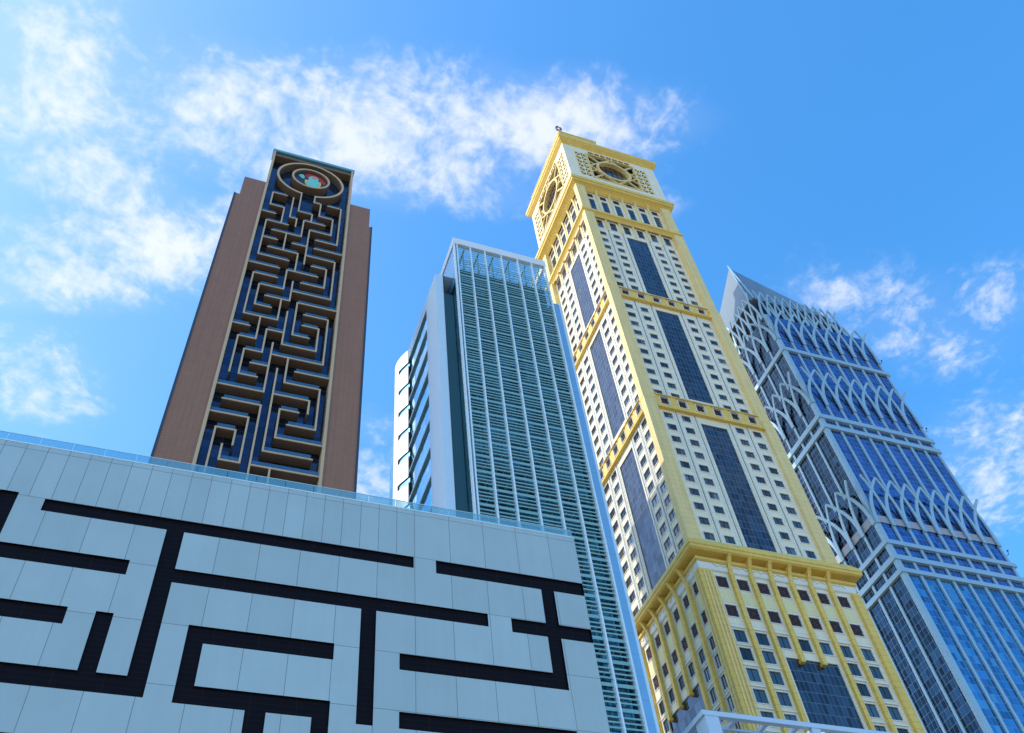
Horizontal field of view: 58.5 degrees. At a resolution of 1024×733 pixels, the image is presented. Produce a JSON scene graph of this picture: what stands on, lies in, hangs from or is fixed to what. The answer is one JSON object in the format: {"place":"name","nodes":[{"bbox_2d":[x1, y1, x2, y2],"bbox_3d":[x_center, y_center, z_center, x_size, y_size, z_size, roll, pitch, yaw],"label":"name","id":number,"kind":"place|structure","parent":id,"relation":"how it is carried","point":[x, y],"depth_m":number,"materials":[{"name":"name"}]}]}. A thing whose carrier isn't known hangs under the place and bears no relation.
{"place":"outdoors","nodes":[
{"label":"outdoors","id":0,"kind":"place"},
{"bbox_2d":[148,148,371,498],"bbox_3d":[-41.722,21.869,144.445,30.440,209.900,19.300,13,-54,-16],"label":"maze tower","id":1,"kind":"structure","parent":0,"point":[268,381],"depth_m":164.17,"materials":[{"name":"concrete"}]},
{"bbox_2d":[0,430,609,732],"bbox_3d":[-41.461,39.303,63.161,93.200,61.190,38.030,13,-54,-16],"label":"car park building","id":2,"kind":"structure","parent":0,"point":[138,597],"depth_m":71.38,"materials":[{"name":"white tile"}]},
{"bbox_2d":[0,0,1023,577],"label":"sky","id":3,"kind":"structure","parent":0,"point":[860,161],"materials":[{"name":"blue"}]},
{"bbox_2d":[389,237,659,732],"bbox_3d":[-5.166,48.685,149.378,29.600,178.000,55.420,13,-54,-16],"label":"glass office tower","id":4,"kind":"structure","parent":0,"point":[490,417],"depth_m":159.94,"materials":[{"name":"glass"}]},
{"bbox_2d":[400,312,426,373],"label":"ribbon window","id":5,"kind":"structure","parent":4,"relation":"in","point":[423,327],"depth_m":194.86,"materials":[{"name":"blue glass"}]},
{"bbox_2d":[400,330,426,393],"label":"ribbon window","id":6,"kind":"structure","parent":4,"relation":"in","point":[422,351],"depth_m":189.31,"materials":[{"name":"blue glass"}]},
{"bbox_2d":[399,350,427,416],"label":"ribbon window","id":7,"kind":"structure","parent":4,"relation":"in","point":[424,368],"depth_m":183.75,"materials":[{"name":"blue glass"}]},
{"bbox_2d":[399,373,428,439],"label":"ribbon window","id":8,"kind":"structure","parent":4,"relation":"in","point":[424,393],"depth_m":178.27,"materials":[{"name":"blue glass"}]},
{"bbox_2d":[399,396,428,464],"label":"ribbon window","id":9,"kind":"structure","parent":4,"relation":"in","point":[424,418],"depth_m":172.79,"materials":[{"name":"blue glass"}]},
{"bbox_2d":[399,420,429,491],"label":"ribbon window","id":10,"kind":"structure","parent":4,"relation":"in","point":[424,446],"depth_m":167.18,"materials":[{"name":"blue glass"}]},
{"bbox_2d":[406,449,430,509],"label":"ribbon window","id":11,"kind":"structure","parent":4,"relation":"in","point":[424,475],"depth_m":161.21,"materials":[{"name":"blue glass"}]},
{"bbox_2d":[417,477,431,511],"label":"ribbon window","id":12,"kind":"structure","parent":4,"relation":"in","point":[426,499],"depth_m":154.47,"materials":[{"name":"blue glass"}]},
{"bbox_2d":[526,130,925,732],"bbox_3d":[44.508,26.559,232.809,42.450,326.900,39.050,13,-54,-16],"label":"gold tower","id":13,"kind":"structure","parent":0,"point":[745,598],"depth_m":210.66,"materials":[{"name":"beige stone"}]},
{"bbox_2d":[645,646,651,662],"bbox_3d":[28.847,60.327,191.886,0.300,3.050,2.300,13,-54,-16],"label":"lattice window","id":14,"kind":"structure","parent":13,"relation":"in","point":[648,652],"depth_m":192.22,"materials":[{"name":"red metal"}]},
{"bbox_2d":[552,198,745,732],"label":"window","id":15,"kind":"structure","parent":13,"relation":"in","point":[663,528],"depth_m":252.14,"materials":[{"name":"glass"}]},
{"bbox_2d":[652,674,658,691],"bbox_3d":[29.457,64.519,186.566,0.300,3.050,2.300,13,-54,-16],"label":"lattice window","id":16,"kind":"structure","parent":13,"relation":"in","point":[655,681],"depth_m":186.85,"materials":[{"name":"red metal"}]},
{"bbox_2d":[654,633,661,650],"bbox_3d":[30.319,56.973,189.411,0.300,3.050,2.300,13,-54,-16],"label":"lattice window","id":17,"kind":"structure","parent":13,"relation":"in","point":[657,639],"depth_m":189.68,"materials":[{"name":"red metal"}]},
{"bbox_2d":[661,661,668,679],"bbox_3d":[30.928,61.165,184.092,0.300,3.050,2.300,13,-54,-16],"label":"lattice window","id":18,"kind":"structure","parent":13,"relation":"in","point":[664,667],"depth_m":184.36,"materials":[{"name":"red metal"}]},
{"bbox_2d":[663,620,670,637],"bbox_3d":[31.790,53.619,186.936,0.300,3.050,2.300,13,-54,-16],"label":"lattice window","id":19,"kind":"structure","parent":13,"relation":"in","point":[666,627],"depth_m":187.19,"materials":[{"name":"red metal"}]},
{"bbox_2d":[662,411,674,419],"bbox_3d":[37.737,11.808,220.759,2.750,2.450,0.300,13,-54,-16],"label":"window","id":20,"kind":"structure","parent":13,"relation":"in","point":[669,415],"depth_m":221.00,"materials":[{"name":"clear glass"}]},
{"bbox_2d":[666,684,674,705],"bbox_3d":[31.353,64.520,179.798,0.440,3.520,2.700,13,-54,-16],"label":"window","id":21,"kind":"structure","parent":13,"relation":"in","point":[670,692],"depth_m":180.20,"materials":[{"name":"blue glass"}]},
{"bbox_2d":[666,422,678,431],"bbox_3d":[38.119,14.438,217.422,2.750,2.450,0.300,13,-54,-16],"label":"window","id":22,"kind":"structure","parent":13,"relation":"in","point":[670,426],"depth_m":217.68,"materials":[{"name":"blue glass"}]},
{"bbox_2d":[670,649,678,666],"bbox_3d":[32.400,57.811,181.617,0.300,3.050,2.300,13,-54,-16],"label":"lattice window","id":23,"kind":"structure","parent":13,"relation":"in","point":[674,657],"depth_m":181.88,"materials":[{"name":"red metal"}]},
{"bbox_2d":[672,607,679,624],"bbox_3d":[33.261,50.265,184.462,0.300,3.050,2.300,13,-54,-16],"label":"lattice window","id":24,"kind":"structure","parent":13,"relation":"in","point":[675,613],"depth_m":184.70,"materials":[{"name":"red metal"}]},
{"bbox_2d":[670,434,682,443],"bbox_3d":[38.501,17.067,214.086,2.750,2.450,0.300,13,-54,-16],"label":"window","id":25,"kind":"structure","parent":13,"relation":"in","point":[677,439],"depth_m":214.33,"materials":[{"name":"blue glass"}]},
{"bbox_2d":[674,447,686,456],"bbox_3d":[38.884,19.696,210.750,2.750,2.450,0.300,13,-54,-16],"label":"window","id":26,"kind":"structure","parent":13,"relation":"in","point":[679,451],"depth_m":210.98,"materials":[{"name":"blue glass"}]},
{"bbox_2d":[675,671,685,692],"bbox_3d":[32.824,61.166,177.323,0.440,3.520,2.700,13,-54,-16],"label":"window","id":27,"kind":"structure","parent":13,"relation":"in","point":[680,680],"depth_m":177.71,"materials":[{"name":"blue glass"}]},
{"bbox_2d":[680,635,688,653],"bbox_3d":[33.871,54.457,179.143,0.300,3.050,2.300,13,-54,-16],"label":"lattice window","id":28,"kind":"structure","parent":13,"relation":"in","point":[684,645],"depth_m":179.36,"materials":[{"name":"red metal"}]},
{"bbox_2d":[679,460,691,469],"bbox_3d":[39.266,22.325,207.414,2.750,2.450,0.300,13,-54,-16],"label":"window","id":29,"kind":"structure","parent":13,"relation":"in","point":[684,464],"depth_m":207.61,"materials":[{"name":"blue glass"}]},
{"bbox_2d":[682,593,689,611],"bbox_3d":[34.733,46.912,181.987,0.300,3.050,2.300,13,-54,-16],"label":"lattice window","id":30,"kind":"structure","parent":13,"relation":"in","point":[685,600],"depth_m":182.25,"materials":[{"name":"red metal"}]},
{"bbox_2d":[683,473,696,482],"bbox_3d":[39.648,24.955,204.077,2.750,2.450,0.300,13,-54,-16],"label":"window","id":31,"kind":"structure","parent":13,"relation":"in","point":[688,477],"depth_m":204.29,"materials":[{"name":"blue glass"}]},
{"bbox_2d":[684,426,696,435],"bbox_3d":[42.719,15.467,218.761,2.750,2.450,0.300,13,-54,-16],"label":"window","id":32,"kind":"structure","parent":13,"relation":"in","point":[689,430],"depth_m":219.04,"materials":[{"name":"blue glass"}]},
{"bbox_2d":[685,657,695,679],"bbox_3d":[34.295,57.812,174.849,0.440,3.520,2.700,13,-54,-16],"label":"window","id":33,"kind":"structure","parent":13,"relation":"in","point":[690,667],"depth_m":175.25,"materials":[{"name":"blue glass"}]},
{"bbox_2d":[688,487,700,496],"bbox_3d":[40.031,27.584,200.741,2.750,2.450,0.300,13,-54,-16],"label":"window","id":34,"kind":"structure","parent":13,"relation":"in","point":[693,491],"depth_m":200.95,"materials":[{"name":"blue glass"}]},
{"bbox_2d":[690,621,698,640],"bbox_3d":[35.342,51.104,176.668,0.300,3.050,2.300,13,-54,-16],"label":"lattice window","id":35,"kind":"structure","parent":13,"relation":"in","point":[694,632],"depth_m":176.84,"materials":[{"name":"red metal"}]},
{"bbox_2d":[691,581,698,597],"bbox_3d":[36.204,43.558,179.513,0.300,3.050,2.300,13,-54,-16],"label":"lattice window","id":36,"kind":"structure","parent":13,"relation":"in","point":[694,586],"depth_m":179.89,"materials":[{"name":"red metal"}]},
{"bbox_2d":[689,439,701,447],"bbox_3d":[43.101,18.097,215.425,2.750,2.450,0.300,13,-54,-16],"label":"window","id":37,"kind":"structure","parent":13,"relation":"in","point":[695,443],"depth_m":215.64,"materials":[{"name":"blue glass"}]},
{"bbox_2d":[692,501,705,511],"bbox_3d":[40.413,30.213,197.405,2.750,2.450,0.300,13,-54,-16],"label":"window","id":38,"kind":"structure","parent":13,"relation":"in","point":[700,506],"depth_m":197.62,"materials":[{"name":"blue glass"}]},
{"bbox_2d":[693,451,705,460],"bbox_3d":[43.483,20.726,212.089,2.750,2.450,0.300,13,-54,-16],"label":"window","id":39,"kind":"structure","parent":13,"relation":"in","point":[698,455],"depth_m":212.30,"materials":[{"name":"blue glass"}]},
{"bbox_2d":[695,643,706,666],"bbox_3d":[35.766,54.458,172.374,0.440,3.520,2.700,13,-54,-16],"label":"window","id":40,"kind":"structure","parent":13,"relation":"in","point":[701,656],"depth_m":172.74,"materials":[{"name":"blue glass"}]},
{"bbox_2d":[697,516,710,525],"bbox_3d":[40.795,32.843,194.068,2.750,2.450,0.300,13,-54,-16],"label":"window","id":41,"kind":"structure","parent":13,"relation":"in","point":[705,521],"depth_m":194.27,"materials":[{"name":"blue glass"}]},
{"bbox_2d":[700,609,707,626],"bbox_3d":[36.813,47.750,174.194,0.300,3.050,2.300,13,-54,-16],"label":"lattice window","id":42,"kind":"structure","parent":13,"relation":"in","point":[703,615],"depth_m":174.57,"materials":[{"name":"red metal"}]},
{"bbox_2d":[698,464,710,473],"bbox_3d":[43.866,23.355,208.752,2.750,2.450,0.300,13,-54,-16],"label":"window","id":43,"kind":"structure","parent":13,"relation":"in","point":[703,468],"depth_m":208.93,"materials":[{"name":"blue glass"}]},
{"bbox_2d":[700,661,711,684],"bbox_3d":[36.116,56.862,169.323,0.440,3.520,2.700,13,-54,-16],"label":"window","id":44,"kind":"structure","parent":13,"relation":"in","point":[707,676],"depth_m":169.71,"materials":[{"name":"blue glass"}]},
{"bbox_2d":[702,477,715,486],"bbox_3d":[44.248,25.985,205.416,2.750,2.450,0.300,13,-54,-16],"label":"window","id":45,"kind":"structure","parent":13,"relation":"in","point":[707,481],"depth_m":205.64,"materials":[{"name":"blue glass"}]},
{"bbox_2d":[702,531,716,541],"bbox_3d":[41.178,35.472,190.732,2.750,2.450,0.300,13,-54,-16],"label":"window","id":46,"kind":"structure","parent":13,"relation":"in","point":[707,535],"depth_m":190.98,"materials":[{"name":"blue glass"}]},
{"bbox_2d":[706,631,715,652],"bbox_3d":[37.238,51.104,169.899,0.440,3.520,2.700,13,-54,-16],"label":"window","id":47,"kind":"structure","parent":13,"relation":"in","point":[711,641],"depth_m":170.40,"materials":[{"name":"blue glass"}]},
{"bbox_2d":[706,682,717,706],"bbox_3d":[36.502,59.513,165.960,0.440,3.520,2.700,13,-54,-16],"label":"window","id":48,"kind":"structure","parent":13,"relation":"in","point":[712,693],"depth_m":166.29,"materials":[{"name":"blue glass"}]},
{"bbox_2d":[707,491,720,500],"bbox_3d":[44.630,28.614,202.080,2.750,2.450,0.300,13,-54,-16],"label":"window","id":49,"kind":"structure","parent":13,"relation":"in","point":[712,495],"depth_m":202.28,"materials":[{"name":"blue glass"}]},
{"bbox_2d":[711,649,721,671],"bbox_3d":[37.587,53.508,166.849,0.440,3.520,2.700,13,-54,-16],"label":"window","id":50,"kind":"structure","parent":13,"relation":"in","point":[716,658],"depth_m":167.35,"materials":[{"name":"blue glass"}]},
{"bbox_2d":[712,505,725,514],"bbox_3d":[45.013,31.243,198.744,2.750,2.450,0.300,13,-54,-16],"label":"window","id":51,"kind":"structure","parent":13,"relation":"in","point":[717,509],"depth_m":198.97,"materials":[{"name":"blue glass"}]},
{"bbox_2d":[717,669,727,692],"bbox_3d":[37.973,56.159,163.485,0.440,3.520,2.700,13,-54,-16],"label":"window","id":52,"kind":"structure","parent":13,"relation":"in","point":[722,678],"depth_m":163.99,"materials":[{"name":"blue glass"}]},
{"bbox_2d":[714,575,730,589],"bbox_3d":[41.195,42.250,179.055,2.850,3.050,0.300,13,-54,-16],"label":"lattice window","id":53,"kind":"structure","parent":13,"relation":"in","point":[722,581],"depth_m":179.17,"materials":[{"name":"red metal"}]},
{"bbox_2d":[717,519,731,529],"bbox_3d":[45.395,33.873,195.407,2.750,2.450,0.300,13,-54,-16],"label":"window","id":54,"kind":"structure","parent":13,"relation":"in","point":[723,524],"depth_m":195.63,"materials":[{"name":"blue glass"}]},
{"bbox_2d":[724,691,734,712],"bbox_3d":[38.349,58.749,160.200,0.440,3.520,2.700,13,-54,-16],"label":"window","id":55,"kind":"structure","parent":13,"relation":"in","point":[729,701],"depth_m":160.70,"materials":[{"name":"blue glass"}]},
{"bbox_2d":[723,535,736,544],"bbox_3d":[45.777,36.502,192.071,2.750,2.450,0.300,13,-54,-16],"label":"window","id":56,"kind":"structure","parent":13,"relation":"in","point":[728,539],"depth_m":192.33,"materials":[{"name":"blue glass"}]},
{"bbox_2d":[723,603,740,618],"bbox_3d":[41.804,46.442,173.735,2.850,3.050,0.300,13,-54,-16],"label":"lattice window","id":57,"kind":"structure","parent":13,"relation":"in","point":[731,609],"depth_m":173.84,"materials":[{"name":"red metal"}]},
{"bbox_2d":[730,625,749,643],"bbox_3d":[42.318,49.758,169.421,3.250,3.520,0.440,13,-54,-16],"label":"window","id":58,"kind":"structure","parent":13,"relation":"in","point":[740,635],"depth_m":169.61,"materials":[{"name":"blue glass"}]},
{"bbox_2d":[735,578,751,592],"bbox_3d":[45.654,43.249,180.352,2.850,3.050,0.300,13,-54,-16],"label":"lattice window","id":59,"kind":"structure","parent":13,"relation":"in","point":[743,585],"depth_m":180.46,"materials":[{"name":"red metal"}]},
{"bbox_2d":[736,643,755,662],"bbox_3d":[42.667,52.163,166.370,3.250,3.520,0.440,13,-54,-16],"label":"window","id":60,"kind":"structure","parent":13,"relation":"in","point":[746,653],"depth_m":166.57,"materials":[{"name":"blue glass"}]},
{"bbox_2d":[744,450,756,459],"bbox_3d":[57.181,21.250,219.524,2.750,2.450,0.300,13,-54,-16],"label":"window","id":61,"kind":"structure","parent":13,"relation":"in","point":[748,454],"depth_m":219.73,"materials":[{"name":"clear glass"}]},
{"bbox_2d":[743,664,762,683],"bbox_3d":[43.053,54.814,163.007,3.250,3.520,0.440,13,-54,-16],"label":"window","id":62,"kind":"structure","parent":13,"relation":"in","point":[753,674],"depth_m":163.21,"materials":[{"name":"blue glass"}]},
{"bbox_2d":[745,606,762,621],"bbox_3d":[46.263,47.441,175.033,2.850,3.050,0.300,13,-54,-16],"label":"lattice window","id":63,"kind":"structure","parent":13,"relation":"in","point":[753,613],"depth_m":175.21,"materials":[{"name":"red metal"}]},
{"bbox_2d":[749,463,761,471],"bbox_3d":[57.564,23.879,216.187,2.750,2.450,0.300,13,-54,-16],"label":"window","id":64,"kind":"structure","parent":13,"relation":"in","point":[755,467],"depth_m":216.43,"materials":[{"name":"blue glass"}]},
{"bbox_2d":[750,684,770,704],"bbox_3d":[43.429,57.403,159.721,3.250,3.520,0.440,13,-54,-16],"label":"window","id":65,"kind":"structure","parent":13,"relation":"in","point":[760,695],"depth_m":159.92,"materials":[{"name":"blue glass"}]},
{"bbox_2d":[754,475,767,484],"bbox_3d":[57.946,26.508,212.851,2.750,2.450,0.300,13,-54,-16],"label":"window","id":66,"kind":"structure","parent":13,"relation":"in","point":[761,480],"depth_m":213.10,"materials":[{"name":"blue glass"}]},
{"bbox_2d":[753,629,771,647],"bbox_3d":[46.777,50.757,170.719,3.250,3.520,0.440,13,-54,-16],"label":"window","id":67,"kind":"structure","parent":13,"relation":"in","point":[762,638],"depth_m":170.94,"materials":[{"name":"blue glass"}]},
{"bbox_2d":[756,582,772,595],"bbox_3d":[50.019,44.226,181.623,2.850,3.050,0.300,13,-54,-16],"label":"lattice window","id":68,"kind":"structure","parent":13,"relation":"in","point":[764,589],"depth_m":181.79,"materials":[{"name":"red metal"}]},
{"bbox_2d":[760,489,772,497],"bbox_3d":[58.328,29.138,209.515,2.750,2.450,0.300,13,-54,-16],"label":"window","id":69,"kind":"structure","parent":13,"relation":"in","point":[765,493],"depth_m":209.75,"materials":[{"name":"blue glass"}]},
{"bbox_2d":[757,707,778,727],"bbox_3d":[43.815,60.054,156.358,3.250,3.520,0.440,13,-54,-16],"label":"window","id":70,"kind":"structure","parent":13,"relation":"in","point":[763,713],"depth_m":157.13,"materials":[{"name":"blue glass"}]},
{"bbox_2d":[762,454,774,462],"bbox_3d":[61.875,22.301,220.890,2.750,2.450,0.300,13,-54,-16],"label":"window","id":71,"kind":"structure","parent":13,"relation":"in","point":[767,458],"depth_m":221.11,"materials":[{"name":"blue glass"}]},
{"bbox_2d":[759,646,778,665],"bbox_3d":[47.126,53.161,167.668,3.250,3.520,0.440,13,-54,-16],"label":"window","id":72,"kind":"structure","parent":13,"relation":"in","point":[769,657],"depth_m":167.92,"materials":[{"name":"blue glass"}]},
{"bbox_2d":[765,502,778,511],"bbox_3d":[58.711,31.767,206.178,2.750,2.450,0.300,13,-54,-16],"label":"window","id":73,"kind":"structure","parent":13,"relation":"in","point":[771,507],"depth_m":206.40,"materials":[{"name":"blue glass"}]},
{"bbox_2d":[767,466,780,475],"bbox_3d":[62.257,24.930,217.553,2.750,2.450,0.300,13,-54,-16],"label":"window","id":74,"kind":"structure","parent":13,"relation":"in","point":[774,471],"depth_m":217.78,"materials":[{"name":"blue glass"}]},
{"bbox_2d":[767,610,783,624],"bbox_3d":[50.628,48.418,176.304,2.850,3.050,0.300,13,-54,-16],"label":"lattice window","id":75,"kind":"structure","parent":13,"relation":"in","point":[775,618],"depth_m":176.45,"materials":[{"name":"red metal"}]},
{"bbox_2d":[767,667,785,686],"bbox_3d":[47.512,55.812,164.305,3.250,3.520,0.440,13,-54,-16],"label":"window","id":76,"kind":"structure","parent":13,"relation":"in","point":[776,677],"depth_m":164.55,"materials":[{"name":"blue glass"}]},
{"bbox_2d":[771,516,785,526],"bbox_3d":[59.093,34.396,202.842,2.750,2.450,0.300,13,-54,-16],"label":"window","id":77,"kind":"structure","parent":13,"relation":"in","point":[777,521],"depth_m":203.05,"materials":[{"name":"blue glass"}]},
{"bbox_2d":[773,479,785,488],"bbox_3d":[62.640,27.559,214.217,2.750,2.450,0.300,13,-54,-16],"label":"window","id":78,"kind":"structure","parent":13,"relation":"in","point":[778,483],"depth_m":214.46,"materials":[{"name":"blue glass"}]},
{"bbox_2d":[774,688,793,707],"bbox_3d":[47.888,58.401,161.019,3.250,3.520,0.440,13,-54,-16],"label":"window","id":79,"kind":"structure","parent":13,"relation":"in","point":[784,699],"depth_m":161.21,"materials":[{"name":"blue glass"}]},
{"bbox_2d":[775,632,792,650],"bbox_3d":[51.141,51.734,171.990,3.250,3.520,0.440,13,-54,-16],"label":"window","id":80,"kind":"structure","parent":13,"relation":"in","point":[784,642],"depth_m":172.28,"materials":[{"name":"blue glass"}]},
{"bbox_2d":[778,531,791,540],"bbox_3d":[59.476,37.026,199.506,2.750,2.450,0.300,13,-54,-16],"label":"window","id":81,"kind":"structure","parent":13,"relation":"in","point":[783,535],"depth_m":199.70,"materials":[{"name":"blue glass"}]},
{"bbox_2d":[778,492,791,501],"bbox_3d":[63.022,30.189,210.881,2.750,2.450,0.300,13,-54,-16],"label":"window","id":82,"kind":"structure","parent":13,"relation":"in","point":[785,497],"depth_m":211.08,"materials":[{"name":"blue glass"}]},
{"bbox_2d":[777,585,792,599],"bbox_3d":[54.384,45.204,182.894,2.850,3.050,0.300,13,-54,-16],"label":"lattice window","id":83,"kind":"structure","parent":13,"relation":"in","point":[784,592],"depth_m":183.08,"materials":[{"name":"red metal"}]},
{"bbox_2d":[784,546,797,555],"bbox_3d":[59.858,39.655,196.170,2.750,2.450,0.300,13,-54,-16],"label":"window","id":84,"kind":"structure","parent":13,"relation":"in","point":[789,550],"depth_m":196.39,"materials":[{"name":"blue glass"}]},
{"bbox_2d":[784,506,798,515],"bbox_3d":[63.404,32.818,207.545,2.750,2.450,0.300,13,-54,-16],"label":"window","id":85,"kind":"structure","parent":13,"relation":"in","point":[790,510],"depth_m":207.76,"materials":[{"name":"blue glass"}]},
{"bbox_2d":[782,710,802,730],"bbox_3d":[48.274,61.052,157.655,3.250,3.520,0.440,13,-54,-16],"label":"window","id":86,"kind":"structure","parent":13,"relation":"in","point":[787,716],"depth_m":158.48,"materials":[{"name":"blue glass"}]},
{"bbox_2d":[788,613,803,627],"bbox_3d":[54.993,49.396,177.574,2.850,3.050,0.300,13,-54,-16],"label":"lattice window","id":87,"kind":"structure","parent":13,"relation":"in","point":[795,619],"depth_m":177.71,"materials":[{"name":"red metal"}]},
{"bbox_2d":[791,520,804,529],"bbox_3d":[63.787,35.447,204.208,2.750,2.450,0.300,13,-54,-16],"label":"window","id":88,"kind":"structure","parent":13,"relation":"in","point":[796,524],"depth_m":204.44,"materials":[{"name":"blue glass"}]},
{"bbox_2d":[797,534,811,544],"bbox_3d":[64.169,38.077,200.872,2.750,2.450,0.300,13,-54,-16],"label":"window","id":89,"kind":"structure","parent":13,"relation":"in","point":[803,539],"depth_m":201.07,"materials":[{"name":"blue glass"}]},
{"bbox_2d":[796,588,812,602],"bbox_3d":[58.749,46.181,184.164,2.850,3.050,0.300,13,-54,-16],"label":"lattice window","id":90,"kind":"structure","parent":13,"relation":"in","point":[804,595],"depth_m":184.34,"materials":[{"name":"red metal"}]},
{"bbox_2d":[796,635,814,653],"bbox_3d":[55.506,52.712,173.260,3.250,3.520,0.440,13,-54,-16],"label":"window","id":91,"kind":"structure","parent":13,"relation":"in","point":[806,647],"depth_m":173.53,"materials":[{"name":"blue glass"}]},
{"bbox_2d":[803,549,817,559],"bbox_3d":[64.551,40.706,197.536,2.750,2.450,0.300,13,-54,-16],"label":"window","id":92,"kind":"structure","parent":13,"relation":"in","point":[809,554],"depth_m":197.79,"materials":[{"name":"blue glass"}]},
{"bbox_2d":[808,616,824,630],"bbox_3d":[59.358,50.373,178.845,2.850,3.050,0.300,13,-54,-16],"label":"lattice window","id":93,"kind":"structure","parent":13,"relation":"in","point":[816,624],"depth_m":179.01,"materials":[{"name":"red metal"}]},
{"bbox_2d":[817,592,831,605],"bbox_3d":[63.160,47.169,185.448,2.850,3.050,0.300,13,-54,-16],"label":"lattice window","id":94,"kind":"structure","parent":13,"relation":"in","point":[824,599],"depth_m":185.65,"materials":[{"name":"red metal"}]},
{"bbox_2d":[817,638,834,656],"bbox_3d":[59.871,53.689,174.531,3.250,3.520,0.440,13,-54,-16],"label":"window","id":95,"kind":"structure","parent":13,"relation":"in","point":[826,648],"depth_m":174.82,"materials":[{"name":"blue glass"}]},
{"bbox_2d":[829,620,844,634],"bbox_3d":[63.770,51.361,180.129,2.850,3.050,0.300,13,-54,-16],"label":"lattice window","id":96,"kind":"structure","parent":13,"relation":"in","point":[836,626],"depth_m":180.29,"materials":[{"name":"red metal"}]},
{"bbox_2d":[836,595,852,609],"bbox_3d":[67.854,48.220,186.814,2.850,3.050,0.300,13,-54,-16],"label":"lattice window","id":97,"kind":"structure","parent":13,"relation":"in","point":[844,602],"depth_m":186.92,"materials":[{"name":"red metal"}]},
{"bbox_2d":[838,642,855,659],"bbox_3d":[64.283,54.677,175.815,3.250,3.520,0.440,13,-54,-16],"label":"window","id":98,"kind":"structure","parent":13,"relation":"in","point":[847,651],"depth_m":176.15,"materials":[{"name":"blue glass"}]},
{"bbox_2d":[846,659,863,677],"bbox_3d":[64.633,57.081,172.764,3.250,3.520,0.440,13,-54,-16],"label":"window","id":99,"kind":"structure","parent":13,"relation":"in","point":[854,668],"depth_m":173.08,"materials":[{"name":"blue glass"}]},
{"bbox_2d":[849,623,865,637],"bbox_3d":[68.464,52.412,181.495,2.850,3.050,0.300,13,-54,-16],"label":"lattice window","id":100,"kind":"structure","parent":13,"relation":"in","point":[856,629],"depth_m":181.63,"materials":[{"name":"red metal"}]},
{"bbox_2d":[854,679,872,697],"bbox_3d":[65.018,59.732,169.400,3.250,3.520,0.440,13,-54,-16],"label":"window","id":101,"kind":"structure","parent":13,"relation":"in","point":[863,688],"depth_m":169.69,"materials":[{"name":"blue glass"}]},
{"bbox_2d":[859,645,877,662],"bbox_3d":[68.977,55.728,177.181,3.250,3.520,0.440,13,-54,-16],"label":"window","id":102,"kind":"structure","parent":13,"relation":"in","point":[868,654],"depth_m":177.40,"materials":[{"name":"blue glass"}]},
{"bbox_2d":[863,699,881,718],"bbox_3d":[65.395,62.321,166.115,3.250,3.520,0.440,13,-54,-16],"label":"window","id":103,"kind":"structure","parent":13,"relation":"in","point":[873,711],"depth_m":166.41,"materials":[{"name":"blue glass"}]},
{"bbox_2d":[866,662,885,680],"bbox_3d":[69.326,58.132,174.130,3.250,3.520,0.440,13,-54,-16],"label":"window","id":104,"kind":"structure","parent":13,"relation":"in","point":[876,672],"depth_m":174.35,"materials":[{"name":"blue glass"}]},
{"bbox_2d":[872,721,887,731],"bbox_3d":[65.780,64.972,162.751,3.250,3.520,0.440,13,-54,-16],"label":"window","id":105,"kind":"structure","parent":13,"relation":"in","point":[883,728],"depth_m":163.63,"materials":[{"name":"blue glass"}]},
{"bbox_2d":[875,682,894,700],"bbox_3d":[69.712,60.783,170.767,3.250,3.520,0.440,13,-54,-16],"label":"window","id":106,"kind":"structure","parent":13,"relation":"in","point":[886,694],"depth_m":171.02,"materials":[{"name":"blue glass"}]},
{"bbox_2d":[884,702,904,721],"bbox_3d":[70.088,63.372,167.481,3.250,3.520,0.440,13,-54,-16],"label":"window","id":107,"kind":"structure","parent":13,"relation":"in","point":[894,711],"depth_m":167.72,"materials":[{"name":"blue glass"}]},
{"bbox_2d":[894,724,909,732],"bbox_3d":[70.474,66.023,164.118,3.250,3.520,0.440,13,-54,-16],"label":"window","id":108,"kind":"structure","parent":13,"relation":"in","point":[899,729],"depth_m":165.02,"materials":[{"name":"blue glass"}]},
{"bbox_2d":[683,709,890,732],"bbox_3d":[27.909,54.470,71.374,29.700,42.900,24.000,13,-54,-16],"label":"pavilion building","id":109,"kind":"structure","parent":0,"point":[705,721],"depth_m":78.82,"materials":[{"name":"metal"}]},
{"bbox_2d":[720,265,1023,732],"bbox_3d":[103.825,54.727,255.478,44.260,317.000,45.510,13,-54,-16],"label":"arched tower","id":110,"kind":"structure","parent":0,"point":[909,533],"depth_m":244.01,"materials":[{"name":"blue glass"}]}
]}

